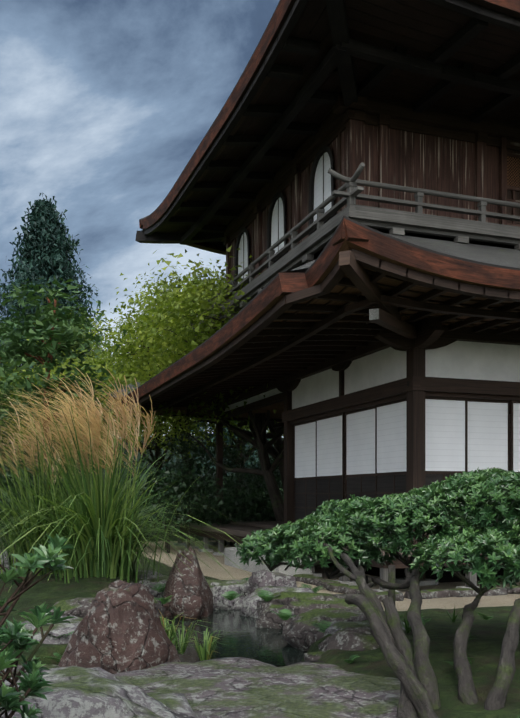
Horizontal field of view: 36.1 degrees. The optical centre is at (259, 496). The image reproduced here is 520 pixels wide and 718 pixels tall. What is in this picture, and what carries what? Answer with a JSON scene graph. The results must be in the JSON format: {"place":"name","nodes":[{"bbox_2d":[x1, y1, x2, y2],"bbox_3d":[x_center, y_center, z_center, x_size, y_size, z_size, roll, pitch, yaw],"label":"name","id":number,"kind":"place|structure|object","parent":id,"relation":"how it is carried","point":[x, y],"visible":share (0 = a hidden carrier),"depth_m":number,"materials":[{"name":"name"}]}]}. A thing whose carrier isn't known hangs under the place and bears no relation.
{"place":"outdoors","nodes":[
{"label":"outdoors","id":0,"kind":"place"},
{"bbox_2d":[0,283,10,476],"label":"cedar tree","id":1,"kind":"object","parent":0,"point":[1,309],"visible":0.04,"depth_m":50.90,"materials":[{"name":"green plant"}]},
{"bbox_2d":[0,315,41,459],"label":"pine tree","id":2,"kind":"object","parent":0,"point":[11,329],"visible":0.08,"depth_m":29.41,"materials":[{"name":"green plant"}]},
{"bbox_2d":[0,436,283,513],"bbox_3d":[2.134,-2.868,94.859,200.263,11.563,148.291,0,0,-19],"label":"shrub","id":3,"kind":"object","parent":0,"point":[139,455],"depth_m":69.02,"materials":[{"name":"green plant"}]},
{"bbox_2d":[0,0,283,437],"label":"sky","id":4,"kind":"structure","parent":0,"point":[105,104],"materials":[{"name":"blue"}]},
{"bbox_2d":[163,609,306,666],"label":"pond water","id":5,"kind":"structure","parent":0,"point":[246,638],"depth_m":6.90,"materials":[{"name":"green liquid"}]},
{"bbox_2d":[0,513,519,717],"bbox_3d":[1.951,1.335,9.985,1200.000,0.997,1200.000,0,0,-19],"label":"ground","id":6,"kind":"structure","parent":0,"point":[483,649],"depth_m":6.03,"materials":[{"name":"green plant"}]},
{"bbox_2d":[0,549,17,579],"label":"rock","id":7,"kind":"object","parent":6,"relation":"on","point":[6,565],"visible":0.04,"depth_m":10.62,"materials":[{"name":"grey stone"}]},
{"bbox_2d":[0,493,30,544],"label":"shrub","id":8,"kind":"object","parent":6,"relation":"on","point":[2,526],"visible":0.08,"depth_m":14.56,"materials":[{"name":"green plant"}]},
{"bbox_2d":[0,664,59,677],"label":"rock","id":9,"kind":"object","parent":6,"relation":"on","point":[19,667],"visible":0.04,"depth_m":4.75,"materials":[{"name":"grey stone"}]},
{"bbox_2d":[0,339,64,461],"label":"maple tree","id":10,"kind":"object","parent":6,"relation":"on","point":[14,396],"visible":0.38,"depth_m":22.17,"materials":[{"name":"green plant"}]},
{"bbox_2d":[0,534,75,717],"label":"azalea","id":11,"kind":"object","parent":6,"relation":"on","point":[17,637],"visible":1,"depth_m":2.06,"materials":[{"name":"green plant"}]},
{"bbox_2d":[21,616,82,643],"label":"rock","id":12,"kind":"object","parent":6,"relation":"on","point":[58,629],"visible":0.1,"depth_m":5.94,"materials":[{"name":"grey stone"}]},
{"bbox_2d":[0,432,122,537],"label":"shrub","id":13,"kind":"object","parent":6,"relation":"on","point":[6,470],"visible":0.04,"depth_m":20.77,"materials":[{"name":"green plant"}]},
{"bbox_2d":[0,453,140,514],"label":"shrub","id":14,"kind":"object","parent":6,"relation":"on","point":[30,474],"visible":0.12,"depth_m":17.11,"materials":[{"name":"green plant"}]},
{"bbox_2d":[0,276,142,488],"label":"maple tree","id":15,"kind":"object","parent":6,"relation":"on","point":[55,324],"visible":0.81,"depth_m":17.76,"materials":[{"name":"green plant"}]},
{"bbox_2d":[0,193,144,494],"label":"cedar tree","id":16,"kind":"object","parent":6,"relation":"on","point":[47,244],"visible":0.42,"depth_m":39.39,"materials":[{"name":"green plant"}]},
{"bbox_2d":[0,398,156,575],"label":"pampas grass","id":17,"kind":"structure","parent":6,"relation":"on","point":[24,526],"depth_m":9.64,"materials":[{"name":"green plant"}]},
{"bbox_2d":[2,301,201,471],"bbox_3d":[-6.802,-3.363,33.993,9.685,8.977,9.929,0,0,-19],"label":"maple tree","id":18,"kind":"object","parent":6,"relation":"on","point":[95,331],"visible":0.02,"depth_m":33.39,"materials":[{"name":"green plant"}]},
{"bbox_2d":[32,335,176,528],"bbox_3d":[-3.845,-2.227,26.771,8.162,6.690,9.746,0,0,-19],"label":"maple tree","id":19,"kind":"object","parent":6,"relation":"on","point":[157,452],"visible":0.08,"depth_m":25.57,"materials":[{"name":"green plant"}]},
{"bbox_2d":[0,666,209,717],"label":"rock","id":20,"kind":"object","parent":6,"relation":"on","point":[83,692],"visible":0.88,"depth_m":2.84,"materials":[{"name":"grey stone"}]},
{"bbox_2d":[50,598,165,628],"bbox_3d":[-1.362,1.184,7.094,1.095,0.638,0.862,0,0,-19],"label":"rock","id":21,"kind":"object","parent":6,"relation":"on","point":[78,607],"visible":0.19,"depth_m":6.71,"materials":[{"name":"grey stone"}]},
{"bbox_2d":[0,349,229,474],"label":"maple tree","id":22,"kind":"object","parent":6,"relation":"on","point":[164,432],"visible":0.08,"depth_m":22.82,"materials":[{"name":"green plant"}]},
{"bbox_2d":[58,580,180,673],"bbox_3d":[-0.916,1.111,5.357,0.680,1.096,0.745,0,0,31],"label":"brown rock","id":23,"kind":"object","parent":6,"relation":"on","point":[120,628],"visible":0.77,"depth_m":5.13,"materials":[{"name":"brown stone"}]},
{"bbox_2d":[0,369,273,591],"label":"pampas grass","id":24,"kind":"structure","parent":6,"relation":"on","point":[99,523],"depth_m":8.61,"materials":[{"name":"green plant"}]},
{"bbox_2d":[129,570,168,605],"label":"rock","id":25,"kind":"object","parent":6,"relation":"on","point":[152,580],"visible":0.29,"depth_m":9.00,"materials":[{"name":"grey stone"}]},
{"bbox_2d":[79,259,222,520],"bbox_3d":[-2.031,-2.869,24.390,6.928,7.972,6.420,0,0,-19],"label":"maple tree","id":26,"kind":"object","parent":6,"relation":"on","point":[126,342],"visible":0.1,"depth_m":23.41,"materials":[{"name":"green plant"}]},
{"bbox_2d":[69,456,247,552],"bbox_3d":[-2.255,0.204,15.922,3.932,2.088,3.272,0,0,-19],"label":"shrub","id":27,"kind":"object","parent":6,"relation":"on","point":[168,494],"visible":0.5,"depth_m":15.62,"materials":[{"name":"green plant"}]},
{"bbox_2d":[78,246,283,521],"bbox_3d":[-0.137,-1.905,17.537,6.216,6.061,7.334,0,0,-31],"label":"maple tree","id":28,"kind":"object","parent":6,"relation":"on","point":[258,423],"visible":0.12,"depth_m":17.05,"materials":[{"name":"green plant"}]},
{"bbox_2d":[163,545,212,619],"bbox_3d":[-0.779,1.040,8.489,0.533,1.047,0.892,0,0,1],"label":"pointed rock","id":29,"kind":"object","parent":6,"relation":"on","point":[189,591],"visible":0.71,"depth_m":8.22,"materials":[{"name":"brown stone"}]},
{"bbox_2d":[94,249,283,489],"bbox_3d":[-0.226,-2.454,21.305,8.486,7.256,9.279,0,0,-19],"label":"maple tree","id":30,"kind":"object","parent":6,"relation":"on","point":[274,450],"visible":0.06,"depth_m":20.15,"materials":[{"name":"green plant"}]},
{"bbox_2d":[112,315,283,519],"bbox_3d":[-1.151,-2.998,29.846,9.190,8.222,10.036,0,0,-19],"label":"maple tree","id":31,"kind":"object","parent":6,"relation":"on","point":[238,446],"visible":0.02,"depth_m":30.03,"materials":[{"name":"green plant"}]},
{"bbox_2d":[123,420,280,536],"bbox_3d":[-1.658,-0.350,21.883,5.047,3.436,4.205,0,0,-19],"label":"shrub","id":32,"kind":"object","parent":6,"relation":"on","point":[194,449],"visible":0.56,"depth_m":21.33,"materials":[{"name":"green plant"}]},
{"bbox_2d":[162,421,279,480],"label":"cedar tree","id":33,"kind":"object","parent":6,"relation":"on","point":[228,441],"visible":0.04,"depth_m":57.04,"materials":[{"name":"green plant"}]},
{"bbox_2d":[172,480,283,545],"bbox_3d":[-0.407,0.400,18.328,3.382,1.599,3.179,0,0,-19],"label":"shrub","id":34,"kind":"object","parent":6,"relation":"on","point":[257,511],"visible":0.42,"depth_m":17.84,"materials":[{"name":"green plant"}]},
{"bbox_2d":[206,579,250,609],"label":"bank rock","id":35,"kind":"object","parent":6,"relation":"on","point":[218,588],"visible":0.31,"depth_m":8.82,"materials":[{"name":"grey stone"}]},
{"bbox_2d":[197,418,283,457],"bbox_3d":[1.542,-3.006,26.450,9.553,8.231,8.682,0,0,45],"label":"maple tree","id":36,"kind":"object","parent":6,"relation":"on","point":[232,433],"visible":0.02,"depth_m":26.32,"materials":[{"name":"green plant"}]},
{"bbox_2d":[225,447,283,503],"bbox_3d":[0.808,-0.179,23.811,4.684,3.030,3.911,0,0,-19],"label":"shrub","id":37,"kind":"object","parent":6,"relation":"on","point":[278,481],"visible":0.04,"depth_m":23.26,"materials":[{"name":"green plant"}]},
{"bbox_2d":[113,657,417,717],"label":"rock","id":38,"kind":"object","parent":6,"relation":"on","point":[234,687],"visible":0.56,"depth_m":3.95,"materials":[{"name":"grey rock"},{"name":"moss"}]},
{"bbox_2d":[225,547,311,575],"bbox_3d":[0.060,0.986,11.702,0.460,0.340,2.500,0,0,-19],"label":"rock","id":39,"kind":"object","parent":6,"relation":"on","point":[251,567],"visible":0.44,"depth_m":11.45,"materials":[{"name":"grey stone"}]},
{"bbox_2d":[248,569,296,593],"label":"round rock","id":40,"kind":"object","parent":6,"relation":"on","point":[261,578],"visible":0.48,"depth_m":8.81,"materials":[{"name":"grey stone"}]},
{"bbox_2d":[239,586,313,617],"bbox_3d":[0.220,1.199,8.476,0.903,0.465,0.612,0,0,-19],"label":"bank rock","id":41,"kind":"object","parent":6,"relation":"on","point":[249,605],"visible":0.27,"depth_m":8.35,"materials":[{"name":"grey stone"}]},
{"bbox_2d":[40,577,519,717],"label":"ferns and tufts","id":42,"kind":"object","parent":6,"relation":"on","point":[206,650],"visible":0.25,"depth_m":6.12,"materials":[{"name":"green plant"}]},
{"bbox_2d":[293,574,313,581],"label":"edge stone","id":43,"kind":"object","parent":6,"relation":"on","point":[299,577],"visible":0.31,"depth_m":10.34,"materials":[{"name":"grey stone"}]},
{"bbox_2d":[255,591,359,628],"bbox_3d":[0.548,1.212,7.755,1.226,0.575,0.757,0,0,7],"label":"bank rock","id":44,"kind":"object","parent":6,"relation":"on","point":[295,603],"visible":0.42,"depth_m":7.57,"materials":[{"name":"grey stone"}]},
{"bbox_2d":[302,576,325,584],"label":"edge stone","id":45,"kind":"object","parent":6,"relation":"on","point":[311,580],"visible":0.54,"depth_m":10.00,"materials":[{"name":"grey stone"}]},
{"bbox_2d":[281,608,366,650],"bbox_3d":[0.665,1.229,6.743,1.019,0.534,0.976,0,0,-19],"label":"bank rock","id":46,"kind":"object","parent":6,"relation":"on","point":[300,632],"visible":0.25,"depth_m":6.48,"materials":[{"name":"grey stone"}]},
{"bbox_2d":[315,580,339,587],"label":"edge stone","id":47,"kind":"object","parent":6,"relation":"on","point":[322,583],"visible":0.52,"depth_m":9.64,"materials":[{"name":"stone"}]},
{"bbox_2d":[325,583,348,592],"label":"edge stone","id":48,"kind":"object","parent":6,"relation":"on","point":[333,587],"visible":0.52,"depth_m":9.28,"materials":[{"name":"grey stone"}]},
{"bbox_2d":[304,625,379,660],"bbox_3d":[0.662,1.165,5.177,0.602,0.630,0.692,0,0,-43],"label":"rock","id":49,"kind":"object","parent":6,"relation":"on","point":[357,638],"visible":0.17,"depth_m":5.06,"materials":[{"name":"grey stone"}]},
{"bbox_2d":[174,317,519,591],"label":"ground storey","id":50,"kind":"object","parent":6,"relation":"on","point":[390,412],"visible":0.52,"depth_m":10.54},
{"bbox_2d":[109,216,519,418],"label":"lower roof","id":51,"kind":"structure","parent":50,"relation":"on","point":[353,285],"depth_m":9.06,"materials":[{"name":"brown wood"}]},
{"bbox_2d":[190,92,519,342],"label":"upper storey","id":52,"kind":"object","parent":51,"relation":"on","point":[394,167],"visible":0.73,"depth_m":12.72,"materials":[{"name":"brown wood"}]},
{"bbox_2d":[135,0,519,254],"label":"roof","id":53,"kind":"structure","parent":52,"relation":"on","point":[310,61],"depth_m":11.59,"materials":[{"name":"brown wood"}]},
{"bbox_2d":[339,585,358,593],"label":"edge stone","id":54,"kind":"object","parent":6,"relation":"on","point":[350,589],"visible":0.38,"depth_m":9.01,"materials":[{"name":"grey stone"}]},
{"bbox_2d":[324,620,409,635],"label":"rock","id":55,"kind":"object","parent":6,"relation":"on","point":[334,627],"visible":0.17,"depth_m":5.99,"materials":[{"name":"grey stone"}]},
{"bbox_2d":[355,589,378,593],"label":"edge stone","id":56,"kind":"object","parent":6,"relation":"on","point":[357,591],"visible":0.17,"depth_m":8.73,"materials":[{"name":"grey stone"}]},
{"bbox_2d":[235,467,519,717],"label":"tree","id":57,"kind":"object","parent":6,"relation":"on","point":[465,510],"visible":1,"depth_m":4.47,"materials":[{"name":"green plant"}]},
{"bbox_2d":[375,592,387,601],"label":"edge stone","id":58,"kind":"object","parent":6,"relation":"on","point":[381,596],"visible":0.25,"depth_m":8.35,"materials":[{"name":"grey stone"}]},
{"bbox_2d":[379,591,403,600],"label":"edge stone","id":59,"kind":"object","parent":6,"relation":"on","point":[399,596],"visible":0.33,"depth_m":8.44,"materials":[{"name":"grey stone"}]},
{"bbox_2d":[404,591,431,598],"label":"edge stone","id":60,"kind":"object","parent":6,"relation":"on","point":[425,595],"visible":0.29,"depth_m":8.59,"materials":[{"name":"grey stone"}]},
{"bbox_2d":[422,589,450,597],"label":"edge stone","id":61,"kind":"object","parent":6,"relation":"on","point":[440,593],"visible":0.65,"depth_m":8.68,"materials":[{"name":"grey stone"}]},
{"bbox_2d":[448,588,477,596],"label":"edge stone","id":62,"kind":"object","parent":6,"relation":"on","point":[462,592],"visible":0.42,"depth_m":8.73,"materials":[{"name":"grey stone"}]},
{"bbox_2d":[479,587,507,595],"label":"edge stone","id":63,"kind":"object","parent":6,"relation":"on","point":[494,591],"visible":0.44,"depth_m":8.87,"materials":[{"name":"grey stone"}]},
{"bbox_2d":[505,585,519,593],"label":"edge stone","id":64,"kind":"object","parent":6,"relation":"on","point":[515,590],"visible":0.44,"depth_m":8.96,"materials":[{"name":"grey stone"}]}
]}

